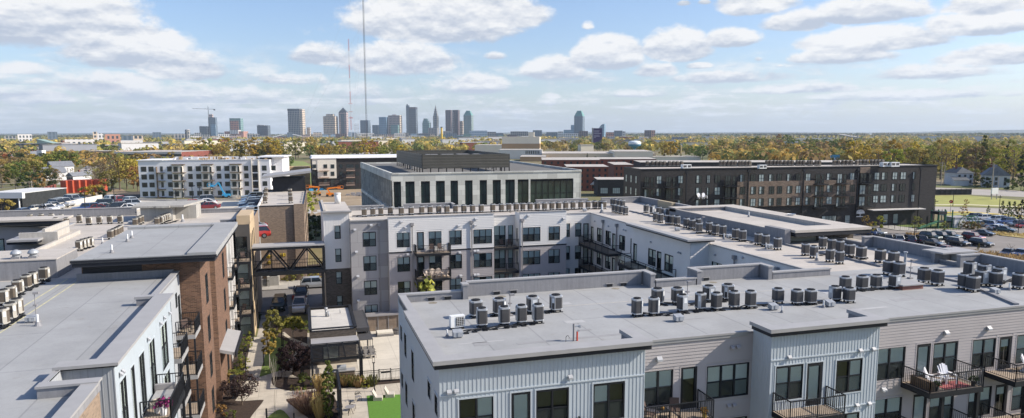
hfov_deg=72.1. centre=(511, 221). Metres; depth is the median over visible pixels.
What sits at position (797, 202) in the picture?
window
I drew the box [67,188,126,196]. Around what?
gravel yard
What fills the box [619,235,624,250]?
window
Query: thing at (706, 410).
potted plant
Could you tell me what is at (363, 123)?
office tower
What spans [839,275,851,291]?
condenser unit
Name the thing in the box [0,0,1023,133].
sky
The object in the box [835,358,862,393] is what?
window
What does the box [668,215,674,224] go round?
condenser unit
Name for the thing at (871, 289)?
refrigerant lines
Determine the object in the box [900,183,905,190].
window
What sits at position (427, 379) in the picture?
window
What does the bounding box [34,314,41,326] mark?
vent pipe
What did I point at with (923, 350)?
door
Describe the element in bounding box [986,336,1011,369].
door
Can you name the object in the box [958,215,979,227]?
climbing frame
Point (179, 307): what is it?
door
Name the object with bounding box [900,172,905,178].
window
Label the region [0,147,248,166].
woods
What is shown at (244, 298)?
window
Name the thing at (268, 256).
broadleaf tree
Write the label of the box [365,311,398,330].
timber screen
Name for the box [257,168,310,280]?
brick office
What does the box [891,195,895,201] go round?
window
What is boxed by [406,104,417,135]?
office tower
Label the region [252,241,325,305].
footbridge
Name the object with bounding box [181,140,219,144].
building
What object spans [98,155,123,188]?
broadleaf tree
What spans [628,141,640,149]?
water tower
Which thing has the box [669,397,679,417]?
sling chair
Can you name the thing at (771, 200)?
window
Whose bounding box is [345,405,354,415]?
cafe table
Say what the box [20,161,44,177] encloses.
broadleaf tree
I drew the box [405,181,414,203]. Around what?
window
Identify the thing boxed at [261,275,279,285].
planter box
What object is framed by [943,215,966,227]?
garden shed
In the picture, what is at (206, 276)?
window
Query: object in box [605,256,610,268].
window
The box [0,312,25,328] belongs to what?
refrigerant lines
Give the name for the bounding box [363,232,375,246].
window
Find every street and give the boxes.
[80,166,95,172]
[261,287,322,316]
[934,206,1023,216]
[936,188,1023,196]
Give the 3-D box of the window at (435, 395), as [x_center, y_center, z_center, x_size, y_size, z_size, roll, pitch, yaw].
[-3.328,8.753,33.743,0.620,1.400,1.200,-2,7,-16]
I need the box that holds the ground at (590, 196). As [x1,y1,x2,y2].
[0,134,1023,417]
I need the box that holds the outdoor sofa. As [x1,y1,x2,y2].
[149,382,175,408]
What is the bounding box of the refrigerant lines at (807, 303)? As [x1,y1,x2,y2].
[796,299,841,305]
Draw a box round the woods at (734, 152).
[708,141,1023,173]
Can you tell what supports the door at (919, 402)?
in the apartment building at (840, 359)
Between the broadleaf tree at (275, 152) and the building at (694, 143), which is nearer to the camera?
the broadleaf tree at (275, 152)
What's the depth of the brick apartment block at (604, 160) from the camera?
417.44 m
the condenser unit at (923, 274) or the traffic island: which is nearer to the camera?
the condenser unit at (923, 274)
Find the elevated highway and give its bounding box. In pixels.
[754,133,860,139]
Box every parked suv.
[47,198,69,206]
[54,197,75,205]
[63,194,80,199]
[72,202,97,207]
[95,198,112,203]
[101,201,126,207]
[104,195,113,201]
[113,195,123,201]
[122,196,140,201]
[123,199,139,204]
[194,194,214,199]
[237,198,259,206]
[238,196,260,202]
[241,192,262,197]
[259,225,270,237]
[270,293,286,310]
[300,276,321,287]
[863,231,877,235]
[867,227,886,235]
[879,233,892,238]
[893,234,904,240]
[904,234,916,242]
[915,234,927,242]
[919,231,942,239]
[932,230,950,239]
[941,230,962,237]
[945,236,970,246]
[961,231,985,238]
[966,213,981,217]
[968,237,994,246]
[973,214,991,219]
[982,219,1003,226]
[986,215,1004,219]
[996,217,1016,223]
[1007,220,1023,226]
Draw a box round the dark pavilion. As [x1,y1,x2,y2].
[594,177,623,196]
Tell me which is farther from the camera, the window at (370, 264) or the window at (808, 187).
the window at (808, 187)
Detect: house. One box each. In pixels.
[38,165,66,180]
[47,160,74,173]
[66,170,92,179]
[308,304,369,388]
[944,165,973,185]
[980,163,1010,187]
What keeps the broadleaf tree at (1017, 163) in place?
on the ground at (590, 196)
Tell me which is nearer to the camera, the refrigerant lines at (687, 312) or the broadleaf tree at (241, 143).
the refrigerant lines at (687, 312)
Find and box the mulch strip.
[215,336,251,417]
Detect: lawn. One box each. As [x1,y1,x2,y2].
[260,337,294,376]
[367,394,400,417]
[896,219,959,228]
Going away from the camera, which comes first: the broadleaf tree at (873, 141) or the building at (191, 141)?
the broadleaf tree at (873, 141)
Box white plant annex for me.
[499,149,541,158]
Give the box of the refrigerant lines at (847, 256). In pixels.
[819,254,868,258]
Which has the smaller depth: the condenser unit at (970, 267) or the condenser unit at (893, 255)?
the condenser unit at (970, 267)
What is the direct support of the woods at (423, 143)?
on the ground at (590, 196)
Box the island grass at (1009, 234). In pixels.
[993,231,1023,235]
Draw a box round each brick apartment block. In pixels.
[69,222,242,417]
[541,157,599,166]
[564,164,608,190]
[595,157,655,165]
[607,162,632,176]
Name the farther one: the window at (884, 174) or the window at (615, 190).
the window at (615, 190)
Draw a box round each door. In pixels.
[0,238,4,250]
[131,365,137,417]
[178,294,180,327]
[322,345,339,361]
[417,232,423,250]
[418,256,424,275]
[511,391,529,417]
[580,223,588,241]
[583,247,587,263]
[591,226,593,241]
[612,233,620,249]
[612,257,614,269]
[633,243,636,261]
[657,251,660,271]
[680,366,696,408]
[795,362,822,405]
[912,394,926,417]
[916,343,930,378]
[982,384,1007,416]
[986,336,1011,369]
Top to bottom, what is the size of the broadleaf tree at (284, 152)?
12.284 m
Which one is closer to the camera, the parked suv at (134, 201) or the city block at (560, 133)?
the parked suv at (134, 201)
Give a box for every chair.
[150,397,158,413]
[181,319,190,331]
[185,317,193,328]
[364,348,370,358]
[370,348,375,358]
[371,389,382,400]
[384,386,394,397]
[436,268,441,276]
[442,268,448,276]
[644,401,654,417]
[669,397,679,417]
[923,367,941,388]
[937,363,956,384]
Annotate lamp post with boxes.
[243,347,246,380]
[372,356,375,390]
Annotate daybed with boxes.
[376,328,393,336]
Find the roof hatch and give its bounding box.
[887,280,925,289]
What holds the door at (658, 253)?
in the apartment wing at (636, 238)
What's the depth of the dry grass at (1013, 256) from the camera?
137.61 m
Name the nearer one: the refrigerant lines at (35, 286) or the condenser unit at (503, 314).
the condenser unit at (503, 314)
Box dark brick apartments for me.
[623,163,937,225]
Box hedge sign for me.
[991,188,998,198]
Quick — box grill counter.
[323,364,355,378]
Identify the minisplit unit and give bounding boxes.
[449,314,464,328]
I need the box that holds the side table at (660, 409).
[656,407,669,417]
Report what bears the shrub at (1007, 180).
on the verge grass at (981, 187)
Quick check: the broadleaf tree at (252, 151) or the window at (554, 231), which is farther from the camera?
the broadleaf tree at (252, 151)
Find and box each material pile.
[224,195,240,198]
[346,192,361,195]
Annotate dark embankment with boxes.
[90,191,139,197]
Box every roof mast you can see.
[32,292,40,322]
[508,293,514,315]
[685,281,691,305]
[907,259,915,278]
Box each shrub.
[0,199,15,209]
[77,186,94,196]
[84,184,102,195]
[97,187,115,196]
[215,403,226,415]
[225,409,236,417]
[233,361,246,368]
[281,275,292,280]
[297,372,311,389]
[307,190,319,203]
[307,193,312,207]
[307,199,314,211]
[308,213,320,225]
[308,221,319,233]
[308,226,321,239]
[312,216,320,226]
[314,224,320,236]
[362,379,373,387]
[962,220,975,228]
[970,222,984,229]
[972,176,991,187]
[1004,178,1021,188]
[1010,177,1023,190]
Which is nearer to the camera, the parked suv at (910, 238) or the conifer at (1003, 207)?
the parked suv at (910, 238)
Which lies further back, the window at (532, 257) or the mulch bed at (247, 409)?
the window at (532, 257)
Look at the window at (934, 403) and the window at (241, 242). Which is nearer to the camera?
the window at (934, 403)
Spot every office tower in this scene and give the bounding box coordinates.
[199,126,208,137]
[208,114,217,135]
[224,130,247,137]
[229,118,243,130]
[257,125,270,137]
[287,109,305,135]
[307,127,310,135]
[323,114,337,136]
[339,108,348,135]
[360,120,370,132]
[372,125,378,133]
[379,117,387,133]
[388,115,401,133]
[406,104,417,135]
[422,119,430,132]
[428,128,438,136]
[433,105,438,127]
[445,110,451,132]
[452,110,459,134]
[460,121,463,134]
[463,111,472,133]
[574,111,584,135]
[599,124,605,136]
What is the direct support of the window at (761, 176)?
in the dark brick apartments
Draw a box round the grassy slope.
[290,161,310,182]
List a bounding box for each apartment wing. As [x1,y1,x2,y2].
[0,200,262,360]
[319,193,590,317]
[561,196,1023,375]
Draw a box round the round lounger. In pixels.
[393,327,398,334]
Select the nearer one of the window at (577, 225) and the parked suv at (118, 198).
the window at (577, 225)
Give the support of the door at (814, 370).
in the apartment building at (840, 359)
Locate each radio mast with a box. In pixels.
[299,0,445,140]
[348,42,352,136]
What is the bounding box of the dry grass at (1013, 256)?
[971,249,1023,259]
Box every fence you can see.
[314,368,399,384]
[876,220,960,229]
[935,189,971,194]
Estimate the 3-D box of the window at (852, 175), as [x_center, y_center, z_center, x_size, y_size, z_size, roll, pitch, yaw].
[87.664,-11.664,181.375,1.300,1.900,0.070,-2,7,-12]
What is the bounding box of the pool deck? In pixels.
[356,330,399,378]
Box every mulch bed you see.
[217,400,263,417]
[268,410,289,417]
[272,377,314,390]
[273,324,307,343]
[286,394,338,417]
[292,352,309,384]
[314,379,399,388]
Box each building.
[0,188,66,209]
[0,269,204,417]
[14,139,75,150]
[38,144,96,152]
[85,150,131,156]
[118,143,158,150]
[136,155,290,198]
[143,142,167,145]
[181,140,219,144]
[226,142,255,153]
[281,141,305,152]
[309,154,396,189]
[335,141,378,152]
[360,150,581,207]
[361,140,388,147]
[398,262,1023,417]
[400,139,414,144]
[440,139,458,143]
[457,138,472,141]
[460,142,482,150]
[475,144,501,152]
[478,141,499,143]
[502,132,540,148]
[520,155,545,160]
[540,139,563,142]
[542,151,655,156]
[557,138,578,142]
[578,144,593,150]
[609,150,652,157]
[653,155,700,159]
[671,137,687,139]
[683,142,710,145]
[796,138,831,142]
[918,136,940,140]
[968,136,982,141]
[989,136,1010,139]
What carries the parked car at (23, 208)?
on the parking garage
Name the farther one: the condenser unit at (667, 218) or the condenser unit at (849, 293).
the condenser unit at (667, 218)
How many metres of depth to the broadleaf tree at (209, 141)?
676.70 m
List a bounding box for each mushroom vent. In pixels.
[10,250,21,258]
[27,249,38,258]
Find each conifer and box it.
[977,135,989,172]
[999,201,1005,214]
[1000,145,1011,174]
[1004,201,1012,216]
[1010,201,1018,216]
[1016,199,1023,219]
[1017,148,1023,186]
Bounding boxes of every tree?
[0,145,6,156]
[0,158,10,168]
[0,163,18,180]
[0,168,9,188]
[3,169,24,188]
[5,152,24,162]
[9,157,35,169]
[10,161,32,184]
[16,171,41,187]
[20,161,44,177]
[23,159,41,171]
[29,173,45,187]
[36,169,57,185]
[41,151,69,163]
[43,167,58,178]
[46,167,63,187]
[47,150,80,164]
[65,155,81,166]
[83,166,103,178]
[89,161,107,176]
[92,160,113,177]
[95,153,108,160]
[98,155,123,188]
[98,170,117,186]
[104,155,129,189]
[111,159,137,188]
[117,158,141,188]
[126,165,139,191]
[130,153,148,159]
[187,144,202,149]
[193,137,204,149]
[194,144,211,149]
[203,138,214,149]
[206,143,226,154]
[212,144,227,154]
[217,136,230,150]
[219,370,259,404]
[226,142,239,152]
[231,140,247,154]
[233,143,244,153]
[243,144,258,155]
[248,137,260,155]
[248,144,265,155]
[260,328,276,367]
[261,136,275,154]
[262,308,282,351]
[265,143,283,154]
[266,253,285,264]
[270,140,282,154]
[270,360,276,413]
[275,339,310,374]
[277,147,286,154]
[281,140,292,154]
[282,315,306,338]
[287,141,302,158]
[292,138,303,157]
[303,137,317,153]
[303,145,315,158]
[314,145,329,154]
[318,143,334,154]
[327,138,338,154]
[332,145,345,154]
[336,143,352,154]
[351,141,364,153]
[358,138,369,153]
[367,140,377,153]
[373,146,386,153]
[383,143,398,153]
[394,145,405,151]
[545,141,553,147]
[594,142,604,150]
[598,139,607,150]
[656,142,671,155]
[662,141,678,155]
[669,141,683,154]
[684,145,694,154]
[687,146,705,155]
[696,145,708,158]
[715,140,726,150]
[739,141,750,150]
[748,138,757,144]
[758,138,767,148]
[776,134,782,143]
[782,134,790,141]
[804,137,814,145]
[828,140,837,147]
[835,138,846,149]
[842,140,855,150]
[843,140,864,160]
[849,148,864,157]
[858,145,873,161]
[861,215,873,234]
[864,138,879,149]
[866,148,887,163]
[874,216,885,227]
[881,139,903,160]
[882,149,906,162]
[897,147,918,162]
[903,148,933,163]
[905,142,919,156]
[909,148,940,163]
[911,216,923,231]
[924,144,954,179]
[931,142,957,169]
[932,140,950,157]
[935,139,951,147]
[938,143,965,168]
[941,221,948,229]
[942,143,964,159]
[945,146,969,166]
[958,147,982,170]
[958,206,967,215]
[959,144,979,160]
[963,146,988,181]
[969,168,980,180]
[973,140,993,154]
[982,147,1005,169]
[983,145,1009,167]
[995,144,1017,171]
[995,145,1023,183]
[1000,138,1016,146]
[1008,144,1023,175]
[1008,148,1023,176]
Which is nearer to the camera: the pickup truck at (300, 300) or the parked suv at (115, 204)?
the pickup truck at (300, 300)
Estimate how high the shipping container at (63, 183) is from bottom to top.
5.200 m
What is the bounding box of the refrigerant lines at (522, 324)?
[463,322,537,333]
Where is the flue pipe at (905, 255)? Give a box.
[903,251,907,275]
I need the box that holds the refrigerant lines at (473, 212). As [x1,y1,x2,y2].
[352,209,582,216]
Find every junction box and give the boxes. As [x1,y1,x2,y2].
[24,314,35,322]
[452,328,462,338]
[673,313,683,321]
[768,302,778,310]
[824,299,835,306]
[989,287,1000,293]
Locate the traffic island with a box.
[992,231,1023,237]
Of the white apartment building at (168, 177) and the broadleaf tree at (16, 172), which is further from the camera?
the broadleaf tree at (16, 172)
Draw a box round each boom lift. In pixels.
[207,182,230,197]
[308,186,320,195]
[326,186,342,196]
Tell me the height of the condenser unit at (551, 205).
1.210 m
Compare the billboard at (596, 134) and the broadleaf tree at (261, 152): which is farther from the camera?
the billboard at (596, 134)
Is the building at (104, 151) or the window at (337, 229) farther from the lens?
the building at (104, 151)
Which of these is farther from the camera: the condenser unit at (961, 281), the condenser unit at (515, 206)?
the condenser unit at (515, 206)
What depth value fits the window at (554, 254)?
94.91 m
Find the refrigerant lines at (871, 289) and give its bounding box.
[856,287,892,291]
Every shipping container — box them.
[60,180,68,192]
[68,180,74,192]
[74,179,86,192]
[80,179,90,192]
[87,179,94,191]
[93,179,107,191]
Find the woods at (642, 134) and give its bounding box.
[0,132,1023,137]
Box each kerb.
[935,204,1022,206]
[947,211,1023,216]
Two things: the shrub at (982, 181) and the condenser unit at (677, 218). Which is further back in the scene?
the shrub at (982, 181)
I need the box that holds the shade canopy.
[357,331,372,347]
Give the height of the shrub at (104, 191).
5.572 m
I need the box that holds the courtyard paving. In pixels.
[235,333,399,417]
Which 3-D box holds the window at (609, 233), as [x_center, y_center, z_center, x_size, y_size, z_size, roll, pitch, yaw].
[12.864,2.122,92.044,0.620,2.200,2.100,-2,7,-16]
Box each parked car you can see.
[14,207,30,209]
[25,205,46,208]
[40,204,59,208]
[44,201,64,208]
[89,203,104,207]
[120,203,139,209]
[201,198,216,202]
[201,201,220,208]
[237,202,257,207]
[921,238,945,246]
[938,245,951,247]
[971,229,995,235]
[973,220,990,225]
[985,224,1001,229]
[993,225,1016,232]
[999,248,1015,254]
[1012,248,1023,256]
[1014,222,1023,227]
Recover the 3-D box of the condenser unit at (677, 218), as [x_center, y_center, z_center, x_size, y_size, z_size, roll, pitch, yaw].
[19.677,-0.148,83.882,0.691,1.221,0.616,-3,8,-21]
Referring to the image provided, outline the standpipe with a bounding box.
[573,323,580,340]
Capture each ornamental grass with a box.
[287,386,326,414]
[310,392,329,417]
[311,373,327,394]
[333,372,344,383]
[339,373,350,386]
[343,373,358,386]
[350,376,365,387]
[364,374,379,386]
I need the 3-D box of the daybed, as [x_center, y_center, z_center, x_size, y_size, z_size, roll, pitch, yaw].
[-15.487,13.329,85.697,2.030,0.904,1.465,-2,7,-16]
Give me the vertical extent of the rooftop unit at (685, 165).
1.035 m
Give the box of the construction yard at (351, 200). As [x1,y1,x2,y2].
[307,189,361,215]
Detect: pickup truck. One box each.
[291,296,307,312]
[295,285,308,298]
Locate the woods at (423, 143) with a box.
[0,134,1023,152]
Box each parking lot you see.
[853,226,1023,251]
[966,217,1023,230]
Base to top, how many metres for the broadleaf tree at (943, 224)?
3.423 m
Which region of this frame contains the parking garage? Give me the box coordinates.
[31,195,239,214]
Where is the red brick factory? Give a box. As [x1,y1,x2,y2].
[114,150,214,162]
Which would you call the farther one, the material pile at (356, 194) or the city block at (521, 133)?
the city block at (521, 133)
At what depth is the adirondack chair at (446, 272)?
90.08 m
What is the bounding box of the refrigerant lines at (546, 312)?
[489,310,552,316]
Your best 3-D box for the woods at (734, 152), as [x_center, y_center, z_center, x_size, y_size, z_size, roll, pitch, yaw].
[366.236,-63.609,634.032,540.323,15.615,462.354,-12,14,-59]
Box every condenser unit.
[0,288,9,305]
[0,307,11,327]
[2,301,18,320]
[4,285,17,298]
[9,297,24,315]
[11,279,23,293]
[20,274,31,289]
[26,271,38,286]
[38,266,49,281]
[75,240,83,250]
[76,214,82,222]
[79,238,86,249]
[83,237,90,248]
[85,216,92,224]
[87,236,94,247]
[96,216,102,223]
[106,215,112,223]
[107,229,113,239]
[111,228,117,235]
[117,215,122,223]
[132,218,137,224]
[136,216,141,224]
[154,217,159,224]
[157,216,163,223]
[263,195,267,202]
[288,195,292,202]
[361,208,366,216]
[370,207,375,216]
[378,207,383,215]
[388,206,392,213]
[398,206,403,215]
[408,206,413,214]
[419,205,424,214]
[427,205,432,213]
[436,205,441,213]
[444,205,449,213]
[453,204,457,211]
[461,204,466,211]
[468,298,482,318]
[470,204,474,211]
[476,306,487,327]
[478,204,483,211]
[490,203,494,210]
[492,297,505,316]
[498,305,509,324]
[499,203,503,210]
[506,203,511,210]
[513,203,518,210]
[515,303,527,324]
[520,202,524,210]
[526,295,538,314]
[527,202,532,209]
[532,302,543,323]
[534,202,539,209]
[542,202,546,210]
[549,202,554,209]
[549,293,562,312]
[556,201,560,209]
[563,201,568,208]
[570,201,575,208]
[578,201,582,208]
[585,200,590,208]
[592,200,597,208]
[601,201,606,208]
[615,204,619,213]
[618,205,622,213]
[623,206,627,214]
[631,297,642,317]
[643,204,648,212]
[648,296,659,316]
[650,205,654,213]
[651,287,664,305]
[653,212,658,221]
[656,206,661,212]
[657,213,663,222]
[661,207,665,216]
[665,214,669,224]
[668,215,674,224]
[671,286,683,304]
[673,215,680,225]
[676,293,687,311]
[683,217,689,227]
[689,219,695,229]
[694,291,706,311]
[696,222,702,233]
[702,284,715,302]
[705,221,712,232]
[710,291,722,311]
[712,224,718,235]
[719,225,726,236]
[721,283,734,298]
[728,290,739,309]
[731,228,739,239]
[739,229,746,241]
[745,289,756,308]
[754,232,761,245]
[761,234,769,246]
[771,287,784,303]
[773,237,781,250]
[790,288,803,305]
[801,242,809,255]
[803,288,817,305]
[809,245,818,258]
[818,236,826,249]
[824,248,834,262]
[827,238,835,248]
[828,285,841,301]
[834,250,844,264]
[835,240,844,250]
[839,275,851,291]
[841,286,855,303]
[844,243,854,255]
[855,245,866,259]
[855,274,868,288]
[870,274,882,289]
[874,248,886,262]
[882,259,894,275]
[888,250,899,260]
[888,273,900,289]
[892,261,905,276]
[917,267,930,283]
[929,269,944,286]
[956,272,970,289]
[963,261,976,274]
[965,274,980,292]
[975,269,988,286]
[978,263,991,270]
[987,270,1003,287]
[993,266,1006,282]
[1011,272,1023,289]
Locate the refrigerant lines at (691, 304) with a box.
[662,299,727,305]
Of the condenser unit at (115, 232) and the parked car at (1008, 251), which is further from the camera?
the parked car at (1008, 251)
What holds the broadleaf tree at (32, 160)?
on the ground at (590, 196)
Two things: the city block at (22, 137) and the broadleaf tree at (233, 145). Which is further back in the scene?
the city block at (22, 137)
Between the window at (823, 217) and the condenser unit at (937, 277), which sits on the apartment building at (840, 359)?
the condenser unit at (937, 277)
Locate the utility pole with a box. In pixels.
[990,163,997,187]
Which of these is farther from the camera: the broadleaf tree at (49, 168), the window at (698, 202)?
the broadleaf tree at (49, 168)
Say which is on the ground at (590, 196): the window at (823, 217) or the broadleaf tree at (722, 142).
the broadleaf tree at (722, 142)
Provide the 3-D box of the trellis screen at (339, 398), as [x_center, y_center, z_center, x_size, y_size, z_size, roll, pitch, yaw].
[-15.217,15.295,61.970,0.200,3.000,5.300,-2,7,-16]
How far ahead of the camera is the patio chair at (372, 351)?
77.18 m
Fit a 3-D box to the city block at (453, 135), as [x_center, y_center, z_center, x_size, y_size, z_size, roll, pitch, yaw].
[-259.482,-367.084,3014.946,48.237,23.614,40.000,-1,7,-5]
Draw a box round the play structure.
[917,209,953,228]
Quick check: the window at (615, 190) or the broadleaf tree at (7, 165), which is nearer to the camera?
the window at (615, 190)
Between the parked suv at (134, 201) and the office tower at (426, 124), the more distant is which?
the office tower at (426, 124)
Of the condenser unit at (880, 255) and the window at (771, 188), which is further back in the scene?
the window at (771, 188)
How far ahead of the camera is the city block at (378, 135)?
3414.26 m
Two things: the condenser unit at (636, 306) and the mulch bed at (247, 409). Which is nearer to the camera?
the condenser unit at (636, 306)
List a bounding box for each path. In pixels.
[257,315,270,336]
[282,332,308,346]
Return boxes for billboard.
[592,128,601,146]
[830,155,851,159]
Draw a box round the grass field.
[934,195,1023,207]
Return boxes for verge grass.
[936,185,1023,190]
[947,213,1022,217]
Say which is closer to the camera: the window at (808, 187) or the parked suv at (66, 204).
the parked suv at (66, 204)
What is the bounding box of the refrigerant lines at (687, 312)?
[642,303,767,315]
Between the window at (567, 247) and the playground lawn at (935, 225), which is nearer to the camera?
the window at (567, 247)
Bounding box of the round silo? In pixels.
[185,129,190,138]
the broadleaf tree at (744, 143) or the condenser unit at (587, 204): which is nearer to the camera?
the condenser unit at (587, 204)
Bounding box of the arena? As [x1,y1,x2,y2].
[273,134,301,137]
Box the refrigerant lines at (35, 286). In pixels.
[18,278,50,296]
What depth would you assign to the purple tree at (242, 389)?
62.94 m
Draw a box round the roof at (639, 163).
[633,160,854,166]
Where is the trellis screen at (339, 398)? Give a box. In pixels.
[336,369,341,417]
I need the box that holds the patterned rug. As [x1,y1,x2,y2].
[940,381,970,388]
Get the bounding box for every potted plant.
[153,395,172,415]
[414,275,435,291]
[701,407,708,417]
[968,375,979,385]
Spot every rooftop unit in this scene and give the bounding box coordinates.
[681,164,690,167]
[757,165,766,168]
[879,162,889,166]
[889,162,899,166]
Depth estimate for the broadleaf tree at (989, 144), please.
447.33 m
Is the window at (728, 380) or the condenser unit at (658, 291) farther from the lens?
the condenser unit at (658, 291)
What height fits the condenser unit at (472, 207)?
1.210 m
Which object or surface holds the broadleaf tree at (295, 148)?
on the ground at (590, 196)
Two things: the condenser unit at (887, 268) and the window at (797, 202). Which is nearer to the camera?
the condenser unit at (887, 268)
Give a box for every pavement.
[262,280,309,289]
[877,225,962,231]
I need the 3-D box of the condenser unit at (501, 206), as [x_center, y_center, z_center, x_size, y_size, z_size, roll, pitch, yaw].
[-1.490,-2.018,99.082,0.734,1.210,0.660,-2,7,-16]
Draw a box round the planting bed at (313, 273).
[307,264,320,275]
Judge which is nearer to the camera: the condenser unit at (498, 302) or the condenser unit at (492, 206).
the condenser unit at (498, 302)
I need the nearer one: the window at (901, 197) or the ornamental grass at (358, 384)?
the ornamental grass at (358, 384)
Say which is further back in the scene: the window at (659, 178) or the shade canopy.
the window at (659, 178)
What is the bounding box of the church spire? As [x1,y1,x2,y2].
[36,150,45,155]
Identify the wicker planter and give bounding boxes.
[910,374,935,391]
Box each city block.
[4,136,15,140]
[17,134,31,141]
[47,132,57,139]
[65,139,94,143]
[93,132,97,138]
[97,133,103,139]
[105,134,120,144]
[121,136,132,139]
[121,140,142,142]
[133,136,143,139]
[152,132,161,139]
[174,134,184,139]
[218,134,229,137]
[287,132,292,137]
[313,132,321,135]
[335,134,346,138]
[359,133,373,137]
[372,134,387,136]
[394,133,404,137]
[418,133,428,136]
[446,133,456,138]
[470,131,486,136]
[487,132,495,136]
[510,131,527,136]
[533,130,541,136]
[546,132,557,138]
[558,131,562,136]
[563,133,577,137]
[579,131,587,137]
[606,132,613,136]
[614,131,621,136]
[644,130,650,137]
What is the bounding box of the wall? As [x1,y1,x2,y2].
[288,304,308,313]
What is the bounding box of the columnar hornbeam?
[321,360,334,417]
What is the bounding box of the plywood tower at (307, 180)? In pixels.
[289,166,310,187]
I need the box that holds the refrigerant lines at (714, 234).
[677,225,763,245]
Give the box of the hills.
[0,130,1023,134]
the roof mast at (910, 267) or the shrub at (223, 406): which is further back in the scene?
the shrub at (223, 406)
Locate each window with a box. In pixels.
[120,375,128,417]
[139,351,146,409]
[141,174,146,179]
[149,338,156,395]
[161,322,168,371]
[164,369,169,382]
[205,273,208,303]
[207,314,210,341]
[210,351,212,376]
[212,385,214,412]
[222,252,224,277]
[224,288,225,310]
[235,236,247,257]
[237,264,248,283]
[238,291,250,309]
[240,317,251,334]
[334,225,340,238]
[335,249,341,261]
[336,271,341,283]
[337,295,342,304]
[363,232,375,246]
[363,256,376,270]
[364,280,376,294]
[365,304,377,317]
[394,182,400,207]
[397,232,409,247]
[397,257,409,271]
[398,281,410,292]
[404,333,406,358]
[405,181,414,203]
[405,381,407,407]
[411,349,413,381]
[412,401,414,417]
[421,181,429,202]
[427,379,430,400]
[429,231,441,245]
[429,256,441,269]
[432,280,441,290]
[435,395,437,417]
[436,181,444,202]
[449,230,461,244]
[450,181,457,204]
[451,254,461,268]
[451,278,461,289]
[459,396,492,417]
[465,180,472,204]
[473,229,491,243]
[474,253,491,267]
[474,276,491,279]
[480,180,486,204]
[493,180,500,203]
[494,226,504,244]
[494,250,504,267]
[494,274,504,278]
[505,180,514,203]
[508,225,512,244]
[508,250,512,267]
[518,179,527,203]
[523,227,539,241]
[523,250,539,264]
[523,273,539,276]
[530,178,572,202]
[536,387,568,417]
[548,249,559,262]
[548,272,558,274]
[549,226,559,239]
[566,223,569,236]
[566,246,569,259]
[575,223,580,236]
[575,245,580,258]
[575,268,580,273]
[593,381,624,417]
[597,228,606,243]
[597,253,600,264]
[600,188,607,193]
[605,230,610,245]
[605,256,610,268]
[613,188,619,193]
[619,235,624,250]
[644,177,648,186]
[644,189,648,196]
[644,369,672,406]
[648,248,660,267]
[656,176,661,183]
[656,188,660,195]
[664,254,672,273]
[666,176,670,185]
[666,189,670,198]
[678,176,682,182]
[678,188,682,195]
[696,175,701,182]
[696,187,701,194]
[696,200,700,205]
[706,362,748,399]
[714,187,719,194]
[714,199,719,204]
[715,175,720,182]
[725,175,730,184]
[725,188,730,196]
[740,175,744,181]
[740,187,744,193]
[740,199,744,205]
[750,198,755,205]
[751,174,755,180]
[751,187,755,193]
[758,198,763,205]
[759,174,763,180]
[759,186,763,193]
[769,174,773,180]
[769,186,774,193]
[769,198,773,205]
[775,364,802,400]
[777,174,781,180]
[777,186,781,193]
[777,198,781,205]
[787,174,791,180]
[787,186,792,192]
[787,198,791,204]
[795,197,799,204]
[796,186,800,192]
[805,174,810,180]
[805,197,809,204]
[806,185,810,192]
[814,198,818,206]
[815,186,819,194]
[822,216,834,220]
[826,197,831,203]
[827,173,832,179]
[827,185,832,192]
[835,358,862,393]
[836,185,841,194]
[836,197,840,205]
[837,174,842,182]
[845,215,849,222]
[845,412,858,417]
[849,196,853,203]
[850,173,854,179]
[850,185,854,191]
[859,185,865,193]
[859,196,864,205]
[860,173,866,182]
[873,184,878,190]
[873,195,877,202]
[874,172,879,179]
[874,397,901,417]
[877,347,905,380]
[880,195,886,202]
[881,172,887,179]
[881,184,886,190]
[883,214,887,223]
[891,184,896,190]
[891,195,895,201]
[892,172,897,178]
[893,214,897,223]
[899,195,904,201]
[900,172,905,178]
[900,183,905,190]
[928,396,953,417]
[932,341,957,373]
[967,386,991,416]
[971,338,995,368]
[999,386,1022,410]
[1003,335,1023,363]
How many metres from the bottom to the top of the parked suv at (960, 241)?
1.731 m
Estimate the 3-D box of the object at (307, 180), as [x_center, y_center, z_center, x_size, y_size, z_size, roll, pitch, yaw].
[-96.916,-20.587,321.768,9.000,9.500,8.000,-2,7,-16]
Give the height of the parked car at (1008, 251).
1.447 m

